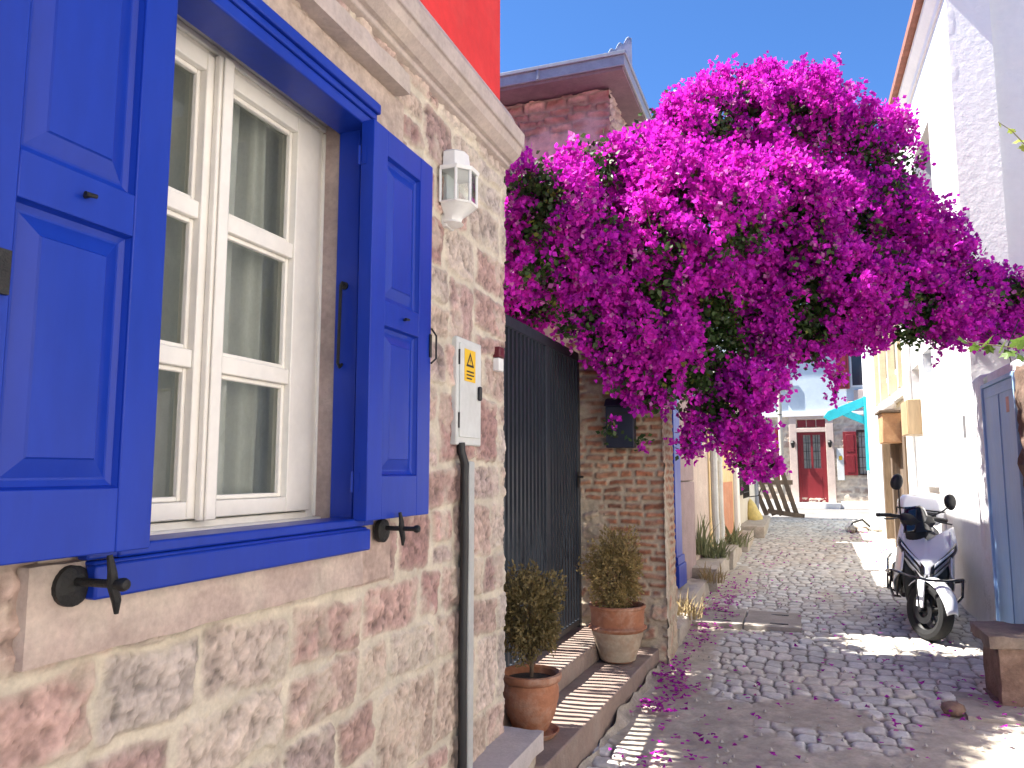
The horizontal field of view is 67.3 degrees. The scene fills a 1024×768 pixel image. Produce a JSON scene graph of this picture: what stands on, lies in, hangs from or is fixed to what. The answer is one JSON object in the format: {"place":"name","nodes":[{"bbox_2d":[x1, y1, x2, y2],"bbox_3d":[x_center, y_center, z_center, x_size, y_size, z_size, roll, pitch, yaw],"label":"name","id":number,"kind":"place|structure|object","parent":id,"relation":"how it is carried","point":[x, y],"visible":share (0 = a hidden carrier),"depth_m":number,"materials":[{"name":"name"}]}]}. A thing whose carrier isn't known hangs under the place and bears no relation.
{"place":"outdoors","nodes":[
{"label":"outdoors","id":0,"kind":"place"},
{"bbox_2d":[500,0,913,231],"label":"sky","id":1,"kind":"structure","parent":0,"point":[672,40],"materials":[{"name":"blue"}]},
{"bbox_2d":[587,566,1023,767],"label":"street","id":2,"kind":"structure","parent":0,"point":[799,732],"depth_m":4.83,"materials":[{"name":"grey stone"}]},
{"bbox_2d":[473,726,543,767],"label":"stone step","id":3,"kind":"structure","parent":2,"relation":"on","point":[511,747],"depth_m":3.18,"materials":[{"name":"grey stone"}]},
{"bbox_2d":[692,608,746,630],"bbox_3d":[1.866,2.135,6.947,0.462,0.098,0.745,-2,-7,20],"label":"drain cover","id":4,"kind":"object","parent":2,"relation":"on","point":[736,622],"visible":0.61,"depth_m":6.76,"materials":[{"name":"concrete"}]},
{"bbox_2d":[744,610,801,632],"bbox_3d":[2.310,2.117,6.785,0.466,0.100,0.744,-2,-7,20],"label":"drain cover","id":5,"kind":"object","parent":2,"relation":"on","point":[769,621],"visible":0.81,"depth_m":6.66,"materials":[{"name":"concrete"}]},
{"bbox_2d":[609,522,1021,767],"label":"fallen petals","id":6,"kind":"object","parent":2,"relation":"on","point":[666,674],"visible":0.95,"depth_m":4.89,"materials":[{"name":"purple plant"}]},
{"bbox_2d":[876,474,965,640],"bbox_3d":[3.595,1.468,6.835,0.691,1.304,1.960,4,-4,26],"label":"scooter","id":7,"kind":"object","parent":2,"relation":"on","point":[920,573],"visible":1,"depth_m":6.24,"materials":[{"name":"plastic"}]},
{"bbox_2d":[940,701,965,716],"bbox_3d":[2.540,1.867,4.425,0.128,0.072,0.130,-2,-7,20],"label":"loose stone","id":8,"kind":"object","parent":2,"relation":"on","point":[958,709],"visible":0.98,"depth_m":4.39,"materials":[{"name":"beige stone"}]},
{"bbox_2d":[950,691,1023,725],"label":"paving slab","id":9,"kind":"structure","parent":2,"relation":"on","point":[974,705],"depth_m":4.43,"materials":[{"name":"stone"}]},
{"bbox_2d":[969,620,1023,706],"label":"stone pedestal","id":10,"kind":"object","parent":2,"relation":"on","point":[1003,653],"visible":0.83,"depth_m":4.55,"materials":[{"name":"brown stone"}]},
{"bbox_2d":[729,517,896,578],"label":"street","id":11,"kind":"structure","parent":0,"point":[820,532],"depth_m":11.25,"materials":[{"name":"grey stone"}]},
{"bbox_2d":[847,525,855,531],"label":"rubble stone","id":12,"kind":"object","parent":11,"relation":"on","point":[851,527],"visible":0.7,"depth_m":13.64,"materials":[{"name":"grey stone"}]},
{"bbox_2d":[844,522,861,529],"bbox_3d":[6.151,2.569,13.855,0.301,0.161,0.304,-2,-7,20],"label":"rubble stone","id":13,"kind":"object","parent":11,"relation":"on","point":[854,524],"visible":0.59,"depth_m":13.79,"materials":[{"name":"grey stone"}]},
{"bbox_2d":[850,519,870,526],"bbox_3d":[6.224,2.524,13.796,0.422,0.214,0.055,0,-7,-3],"label":"bent hose","id":14,"kind":"object","parent":13,"relation":"on","point":[859,520],"visible":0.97,"depth_m":13.78,"materials":[{"name":"white plastic"}]},
{"bbox_2d":[857,528,868,532],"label":"rubble stone","id":15,"kind":"object","parent":11,"relation":"on","point":[863,530],"visible":0.98,"depth_m":13.47,"materials":[{"name":"beige stone"}]},
{"bbox_2d":[870,525,882,531],"bbox_3d":[6.497,2.580,13.726,0.210,0.111,0.213,-2,-7,20],"label":"rubble stone","id":16,"kind":"object","parent":11,"relation":"on","point":[875,528],"visible":1,"depth_m":13.66,"materials":[{"name":"beige stone"}]},
{"bbox_2d":[759,506,869,519],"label":"cross street","id":17,"kind":"structure","parent":0,"point":[852,513],"depth_m":17.34,"materials":[{"name":"grey stone"}]},
{"bbox_2d":[758,472,804,517],"bbox_3d":[5.718,2.393,16.679,1.156,1.025,0.236,-2,-7,20],"label":"wooden pallet","id":18,"kind":"object","parent":17,"relation":"on","point":[786,483],"visible":0.64,"depth_m":16.63,"materials":[{"name":"wood"}]},
{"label":"ground","id":19,"kind":"structure","parent":0,"visible":0},
{"bbox_2d":[0,0,524,767],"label":"stone house","id":20,"kind":"structure","parent":19,"relation":"on","point":[304,612],"depth_m":1.96,"materials":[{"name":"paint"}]},
{"bbox_2d":[152,64,282,496],"bbox_3d":[-0.893,-0.264,2.015,0.085,1.260,1.002,-2,-7,20],"label":"curtain","id":21,"kind":"object","parent":20,"relation":"hanging from","point":[245,434],"visible":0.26,"depth_m":2.26,"materials":[{"name":"fabric"}]},
{"bbox_2d":[150,14,327,534],"bbox_3d":[-0.791,-0.266,1.983,0.100,1.312,1.010,-2,-7,20],"label":"window frame","id":22,"kind":"structure","parent":20,"relation":"in","point":[218,79],"depth_m":2.02,"materials":[{"name":"beige paint"}]},
{"bbox_2d":[439,149,479,230],"bbox_3d":[-0.204,-0.764,3.013,0.135,0.310,0.172,-2,-7,20],"label":"wall lantern","id":23,"kind":"object","parent":20,"relation":"attached to","point":[456,168],"depth_m":2.98,"materials":[{"name":"white metal"}]},
{"bbox_2d":[457,442,468,767],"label":"power cable","id":24,"kind":"object","parent":20,"relation":"attached to","point":[463,609],"visible":0.98,"depth_m":2.93,"materials":[{"name":"black plastic"}]},
{"bbox_2d":[450,336,481,446],"bbox_3d":[-0.183,0.035,3.118,0.065,0.428,0.250,-2,-7,20],"label":"meter box","id":25,"kind":"object","parent":20,"relation":"attached to","point":[466,393],"visible":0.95,"depth_m":3.07,"materials":[{"name":"white plastic"}]},
{"bbox_2d":[459,342,480,438],"bbox_3d":[-0.169,0.030,3.114,0.004,0.375,0.212,-2,-7,20],"label":"door","id":26,"kind":"structure","parent":25,"relation":"in","point":[469,404],"depth_m":3.10,"materials":[{"name":"white metal"}]},
{"bbox_2d":[467,461,474,767],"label":"cable duct","id":27,"kind":"object","parent":20,"relation":"attached to","point":[470,628],"visible":0.45,"depth_m":2.97,"materials":[{"name":"grey metal"}]},
{"bbox_2d":[493,346,503,371],"bbox_3d":[-0.061,-0.110,3.451,0.038,0.110,0.061,-2,-7,20],"label":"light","id":28,"kind":"object","parent":20,"relation":"attached to","point":[498,361],"visible":1,"depth_m":3.43,"materials":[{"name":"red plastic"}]},
{"bbox_2d":[500,37,652,347],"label":"brick house","id":29,"kind":"structure","parent":19,"relation":"on","point":[547,106],"depth_m":7.53,"materials":[{"name":"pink brick"}]},
{"bbox_2d":[503,625,663,767],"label":"entrance steps","id":30,"kind":"structure","parent":19,"relation":"on","point":[598,698],"depth_m":4.45,"materials":[{"name":"grey stone"}]},
{"bbox_2d":[511,723,559,740],"bbox_3d":[0.098,1.670,3.696,0.264,0.030,0.264,-2,-7,20],"label":"pot saucer","id":31,"kind":"object","parent":30,"relation":"on","point":[552,731],"visible":0.19,"depth_m":3.68,"materials":[{"name":"ceramic"}]},
{"bbox_2d":[503,558,566,731],"bbox_3d":[0.050,1.265,3.795,0.455,0.815,0.496,-2,-7,20],"label":"potted shrub","id":32,"kind":"object","parent":31,"relation":"on","point":[531,693],"visible":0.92,"depth_m":3.66,"materials":[{"name":"green plant"}]},
{"bbox_2d":[503,314,583,666],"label":"metal gate","id":33,"kind":"structure","parent":30,"relation":"on","point":[542,498],"depth_m":5.03,"materials":[{"name":"black metal"}]},
{"bbox_2d":[573,523,646,663],"bbox_3d":[0.653,1.399,5.194,0.500,0.908,0.522,-2,-7,20],"label":"potted shrub","id":34,"kind":"object","parent":30,"relation":"on","point":[617,626],"visible":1,"depth_m":5.10,"materials":[{"name":"green plant"}]},
{"bbox_2d":[540,322,709,588],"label":"blue trim house","id":35,"kind":"structure","parent":19,"relation":"on","point":[691,497],"depth_m":8.16,"materials":[{"name":"paint"}]},
{"bbox_2d":[696,513,718,554],"bbox_3d":[2.222,1.733,8.968,0.433,0.506,0.508,-2,-7,20],"label":"weed","id":36,"kind":"object","parent":35,"relation":"attached to","point":[701,542],"visible":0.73,"depth_m":8.91,"materials":[{"name":"green plant"}]},
{"bbox_2d":[579,332,678,663],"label":"brick pier","id":37,"kind":"structure","parent":19,"relation":"on","point":[623,487],"depth_m":5.75,"materials":[{"name":"brown brick"}]},
{"bbox_2d":[604,398,635,447],"bbox_3d":[0.813,0.288,5.748,0.230,0.379,0.114,-2,-7,20],"label":"letterbox","id":38,"kind":"object","parent":37,"relation":"attached to","point":[627,423],"visible":0.69,"depth_m":5.70,"materials":[{"name":"black metal"}]},
{"bbox_2d":[677,611,692,645],"bbox_3d":[1.258,2.072,6.457,0.439,0.247,0.873,-2,-7,20],"label":"flower pot","id":39,"kind":"object","parent":19,"relation":"on","point":[684,623],"visible":0.16,"depth_m":6.29,"materials":[{"name":"white ceramic"}]},
{"bbox_2d":[677,585,715,619],"bbox_3d":[1.508,1.885,6.641,0.575,0.258,0.599,2,-7,-19],"label":"weed","id":40,"kind":"object","parent":39,"relation":"on","point":[687,609],"visible":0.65,"depth_m":6.59,"materials":[{"name":"beige plant"}]},
{"bbox_2d":[677,578,709,610],"bbox_3d":[1.676,2.139,7.575,0.392,0.304,1.466,-2,-7,20],"label":"kerb stone","id":41,"kind":"object","parent":19,"relation":"on","point":[697,587],"visible":0.28,"depth_m":7.45,"materials":[{"name":"grey stone"}]},
{"bbox_2d":[693,561,731,583],"bbox_3d":[2.116,1.971,8.119,0.591,0.242,0.532,-5,-8,36],"label":"weed","id":42,"kind":"object","parent":41,"relation":"on","point":[719,575],"visible":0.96,"depth_m":8.07,"materials":[{"name":"brown plant"}]},
{"bbox_2d":[692,554,729,592],"bbox_3d":[2.280,2.224,9.006,0.425,0.356,1.574,-2,-7,20],"label":"kerb stone","id":43,"kind":"object","parent":19,"relation":"on","point":[712,563],"visible":0.38,"depth_m":8.48,"materials":[{"name":"beige stone"}]},
{"bbox_2d":[703,533,740,559],"bbox_3d":[2.382,1.957,9.341,0.966,0.346,0.833,-2,-7,20],"label":"weed","id":44,"kind":"object","parent":43,"relation":"on","point":[719,551],"visible":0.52,"depth_m":9.23,"materials":[{"name":"green plant"}]},
{"bbox_2d":[707,403,733,541],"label":"terracotta house","id":45,"kind":"structure","parent":19,"relation":"on","point":[728,500],"depth_m":11.70,"materials":[{"name":"paint"}]},
{"bbox_2d":[709,368,719,543],"bbox_3d":[2.653,0.754,10.137,0.108,2.682,0.110,-2,-7,20],"label":"drainpipe","id":46,"kind":"object","parent":45,"relation":"attached to","point":[713,459],"visible":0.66,"depth_m":10.03,"materials":[{"name":"white metal"}]},
{"bbox_2d":[717,398,724,541],"bbox_3d":[2.843,0.806,10.597,0.108,2.682,0.110,-2,-7,20],"label":"drainpipe","id":47,"kind":"object","parent":45,"relation":"attached to","point":[720,497],"visible":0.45,"depth_m":10.47,"materials":[{"name":"white metal"}]},
{"bbox_2d":[718,543,741,569],"bbox_3d":[2.884,2.352,10.487,0.416,0.335,1.566,-2,-7,20],"label":"kerb stone","id":48,"kind":"object","parent":19,"relation":"on","point":[734,556],"visible":0.21,"depth_m":9.93,"materials":[{"name":"beige stone"}]},
{"bbox_2d":[723,523,754,546],"bbox_3d":[3.093,2.091,10.756,0.770,0.360,0.654,0,-7,-2],"label":"weed","id":49,"kind":"object","parent":48,"relation":"on","point":[734,539],"visible":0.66,"depth_m":10.63,"materials":[{"name":"green plant"}]},
{"bbox_2d":[737,530,753,552],"bbox_3d":[3.547,2.492,12.076,0.438,0.307,1.720,-2,-7,20],"label":"kerb stone","id":50,"kind":"object","parent":19,"relation":"on","point":[745,549],"visible":0.24,"depth_m":11.71,"materials":[{"name":"beige stone"}]},
{"bbox_2d":[732,409,760,530],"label":"pale house","id":51,"kind":"structure","parent":19,"relation":"on","point":[741,498],"depth_m":13.57,"materials":[{"name":"beige paint"}]},
{"bbox_2d":[737,422,760,498],"bbox_3d":[4.168,1.337,13.818,0.283,1.409,1.167,-4,-8,32],"label":"window","id":52,"kind":"structure","parent":51,"relation":"in","point":[746,493],"depth_m":13.62,"materials":[{"name":"black metal"}]},
{"bbox_2d":[741,515,770,537],"bbox_3d":[4.583,2.715,14.562,0.533,0.304,3.517,-2,-7,20],"label":"stone bench","id":53,"kind":"object","parent":19,"relation":"on","point":[760,527],"visible":0.45,"depth_m":13.09,"materials":[{"name":"beige stone"}]},
{"bbox_2d":[748,498,762,519],"bbox_3d":[4.626,2.419,14.740,0.344,0.460,0.396,-2,-7,20],"label":"yellow sack","id":54,"kind":"object","parent":53,"relation":"on","point":[754,513],"visible":0.75,"depth_m":14.59,"materials":[{"name":"fabric"}]},
{"bbox_2d":[777,391,785,508],"bbox_3d":[6.591,0.111,18.994,0.110,6.000,0.110,-2,-7,20],"label":"utility pole","id":55,"kind":"object","parent":19,"relation":"on","point":[780,432],"depth_m":18.82,"materials":[{"name":"white metal"}]},
{"bbox_2d":[716,303,868,508],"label":"house","id":56,"kind":"structure","parent":19,"relation":"on","point":[810,457],"depth_m":19.05,"materials":[{"name":"white paint"}]},
{"bbox_2d":[797,432,828,501],"bbox_3d":[7.482,2.066,19.128,0.660,1.725,0.090,-3,-7,27],"label":"door","id":57,"kind":"structure","parent":56,"relation":"in","point":[812,459],"depth_m":19.11,"materials":[{"name":"red paint"}]},
{"bbox_2d":[836,449,844,479],"bbox_3d":[8.033,1.964,18.787,0.160,0.770,0.092,-3,-7,27],"label":"meter box","id":58,"kind":"object","parent":56,"relation":"attached to","point":[840,464],"visible":1,"depth_m":18.75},
{"bbox_2d":[849,349,862,386],"bbox_3d":[8.451,-0.417,18.868,0.310,0.980,0.025,-3,-7,27],"label":"window","id":59,"kind":"structure","parent":56,"relation":"in","point":[856,378],"depth_m":18.85,"materials":[{"name":"black glass"}]},
{"bbox_2d":[856,430,867,474],"bbox_3d":[8.570,1.662,18.603,0.390,1.090,0.088,-3,-7,27],"label":"window","id":60,"kind":"structure","parent":56,"relation":"in","point":[861,455],"depth_m":18.66,"materials":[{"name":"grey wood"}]},
{"bbox_2d":[861,346,885,529],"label":"corner house","id":61,"kind":"structure","parent":19,"relation":"on","point":[875,490],"depth_m":15.04,"materials":[{"name":"white paint"}]},
{"bbox_2d":[823,396,869,470],"bbox_3d":[6.737,1.004,15.527,0.798,1.480,0.220,-2,-7,20],"label":"awning bracket","id":62,"kind":"object","parent":61,"relation":"attached to","point":[846,410],"visible":1,"depth_m":15.44,"materials":[{"name":"teal metal"}]},
{"bbox_2d":[873,325,908,547],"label":"shopfront house","id":63,"kind":"structure","parent":19,"relation":"on","point":[888,375],"depth_m":11.68,"materials":[{"name":"paint"}]},
{"bbox_2d":[884,348,886,380],"bbox_3d":[6.229,-0.975,12.778,0.048,1.850,0.720,-2,-7,20],"label":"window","id":64,"kind":"structure","parent":63,"relation":"in","point":[884,348],"depth_m":12.92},
{"bbox_2d":[881,400,895,409],"bbox_3d":[5.588,0.311,11.410,0.208,0.162,0.198,-2,-7,20],"label":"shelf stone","id":65,"kind":"object","parent":63,"relation":"on","point":[888,405],"visible":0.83,"depth_m":11.34,"materials":[{"name":"white stone"}]},
{"bbox_2d":[893,326,896,374],"bbox_3d":[5.817,-1.102,11.659,0.048,1.850,0.720,-2,-7,20],"label":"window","id":66,"kind":"structure","parent":63,"relation":"in","point":[893,326],"depth_m":11.78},
{"bbox_2d":[899,422,908,494],"bbox_3d":[5.766,1.469,11.261,0.065,1.850,0.770,-2,-7,20],"label":"door frame","id":67,"kind":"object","parent":63,"relation":"in","point":[902,446],"depth_m":11.10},
{"bbox_2d":[888,0,1023,620],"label":"white house","id":68,"kind":"structure","parent":19,"relation":"on","point":[958,80],"depth_m":6.89,"materials":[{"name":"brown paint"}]},
{"bbox_2d":[903,329,917,493],"bbox_3d":[5.106,0.030,9.895,0.061,4.300,0.064,-2,-7,20],"label":"downpipe","id":69,"kind":"object","parent":68,"relation":"attached to","point":[911,438],"visible":0.31,"depth_m":9.82,"materials":[{"name":"white metal"}]},
{"bbox_2d":[901,399,922,435],"bbox_3d":[4.945,0.417,9.406,0.268,0.420,0.560,-2,-7,20],"label":"wooden box","id":70,"kind":"object","parent":68,"relation":"attached to","point":[911,415],"visible":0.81,"depth_m":9.18,"materials":[{"name":"beige wood"}]},
{"bbox_2d":[970,360,1023,623],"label":"garden wall","id":71,"kind":"structure","parent":19,"relation":"on","point":[997,446],"depth_m":5.77,"materials":[{"name":"paint"}]},
{"bbox_2d":[983,377,1023,623],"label":"door","id":72,"kind":"structure","parent":71,"relation":"in","point":[998,398],"depth_m":5.61,"materials":[{"name":"blue wood"}]},
{"bbox_2d":[1007,318,1019,361],"bbox_3d":[3.816,-0.312,5.835,0.115,0.382,0.024,0,-7,-2],"label":"overhead wire","id":73,"kind":"object","parent":71,"relation":"attached to","point":[1011,338],"visible":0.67,"depth_m":5.85,"materials":[{"name":"black plastic"}]},
{"bbox_2d":[1014,365,1023,486],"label":"rubble pier","id":74,"kind":"structure","parent":19,"relation":"on","point":[1019,384],"depth_m":5.09,"materials":[{"name":"brown stone"}]},
{"bbox_2d":[957,122,1023,361],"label":"grape vine","id":75,"kind":"object","parent":74,"relation":"on","point":[1018,343],"visible":1,"depth_m":4.59,"materials":[{"name":"green plant"}]},
{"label":"courtyard floor","id":76,"kind":"structure","parent":0,"visible":0},
{"bbox_2d":[503,50,1023,493],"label":"bougainvillea","id":77,"kind":"object","parent":76,"relation":"on","point":[775,201],"visible":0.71,"depth_m":5.61,"materials":[{"name":"purple plant"}]}
]}

